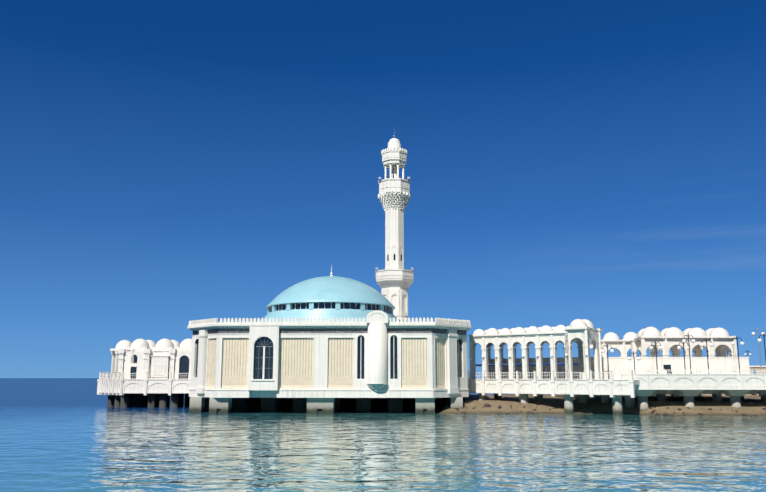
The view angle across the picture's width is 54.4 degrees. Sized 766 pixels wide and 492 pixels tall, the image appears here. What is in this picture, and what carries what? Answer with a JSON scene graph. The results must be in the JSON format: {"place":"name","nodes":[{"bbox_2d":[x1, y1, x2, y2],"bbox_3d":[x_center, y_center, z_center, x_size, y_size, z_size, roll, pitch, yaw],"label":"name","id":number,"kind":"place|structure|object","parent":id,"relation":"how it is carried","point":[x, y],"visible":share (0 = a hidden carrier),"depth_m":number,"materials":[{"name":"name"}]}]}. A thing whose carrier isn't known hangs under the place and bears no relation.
{"place":"outdoors","nodes":[
{"label":"outdoors","id":0,"kind":"place"},
{"bbox_2d":[0,378,765,491],"bbox_3d":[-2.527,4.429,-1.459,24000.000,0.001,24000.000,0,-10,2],"label":"sea water","id":1,"kind":"structure","parent":0,"point":[67,435],"depth_m":48.72,"materials":[{"name":"blue liquid"}]},
{"bbox_2d":[107,393,189,407],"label":"support pillars","id":2,"kind":"structure","parent":1,"relation":"in","point":[151,400],"depth_m":118.84,"materials":[{"name":"black concrete"}]},
{"bbox_2d":[97,339,191,394],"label":"annex","id":3,"kind":"object","parent":2,"relation":"on","point":[145,367],"visible":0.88,"depth_m":117.18,"materials":[{"name":"white paint"}]},
{"bbox_2d":[205,397,449,411],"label":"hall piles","id":4,"kind":"object","parent":1,"relation":"in","point":[299,404],"visible":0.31,"depth_m":103.09,"materials":[{"name":"black concrete"}]},
{"bbox_2d":[187,310,470,397],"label":"prayer hall","id":5,"kind":"structure","parent":4,"relation":"on","point":[376,354],"depth_m":98.60,"materials":[{"name":"white paint"}]},
{"bbox_2d":[260,265,399,321],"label":"dome","id":6,"kind":"structure","parent":5,"relation":"on","point":[331,296],"depth_m":108.82,"materials":[{"name":"teal paint"}]},
{"bbox_2d":[375,133,413,321],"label":"minaret","id":7,"kind":"object","parent":5,"relation":"on","point":[394,279],"visible":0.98,"depth_m":132.32,"materials":[{"name":"white paint"}]},
{"bbox_2d":[0,0,765,377],"label":"sky","id":8,"kind":"structure","parent":0,"point":[165,165],"materials":[{"name":"blue"}]},
{"bbox_2d":[435,394,765,415],"bbox_3d":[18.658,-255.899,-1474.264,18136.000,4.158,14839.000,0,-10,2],"label":"shore","id":9,"kind":"structure","parent":0,"point":[752,404],"depth_m":98.94,"materials":[{"name":"brown sand"}]},
{"bbox_2d":[189,397,462,413],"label":"support pillars","id":10,"kind":"structure","parent":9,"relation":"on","point":[320,405],"depth_m":98.10,"materials":[{"name":"concrete"}]},
{"bbox_2d":[468,319,639,397],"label":"arcade","id":11,"kind":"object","parent":9,"relation":"on","point":[500,375],"visible":1,"depth_m":101.59},
{"bbox_2d":[478,393,634,414],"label":"support pillars","id":12,"kind":"structure","parent":9,"relation":"on","point":[616,404],"depth_m":97.95,"materials":[{"name":"white concrete"}]},
{"bbox_2d":[439,403,765,415],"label":"shore rocks","id":13,"kind":"object","parent":9,"relation":"on","point":[528,412],"visible":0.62,"depth_m":97.36,"materials":[{"name":"brown stone"}]},
{"bbox_2d":[575,394,765,402],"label":"support pillars","id":14,"kind":"structure","parent":9,"relation":"on","point":[606,398],"depth_m":100.88,"materials":[{"name":"concrete"}]},
{"bbox_2d":[588,327,765,395],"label":"pavilion","id":15,"kind":"structure","parent":9,"relation":"on","point":[667,339],"depth_m":111.49,"materials":[{"name":"white paint"}]},
{"bbox_2d":[613,370,765,410],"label":"bridge","id":16,"kind":"structure","parent":9,"relation":"on","point":[689,386],"depth_m":94.60,"materials":[{"name":"white paint"}]},
{"bbox_2d":[701,366,765,394],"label":"corniche wall","id":17,"kind":"structure","parent":9,"relation":"on","point":[757,368],"depth_m":208.60,"materials":[{"name":"white paint"}]},
{"bbox_2d":[601,328,765,378],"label":"street lamps","id":18,"kind":"object","parent":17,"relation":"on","point":[687,347],"visible":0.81,"depth_m":100.10,"materials":[{"name":"white metal"}]},
{"bbox_2d":[680,394,705,400],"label":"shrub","id":19,"kind":"object","parent":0,"point":[695,398],"visible":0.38,"depth_m":101.12,"materials":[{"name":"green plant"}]}
]}

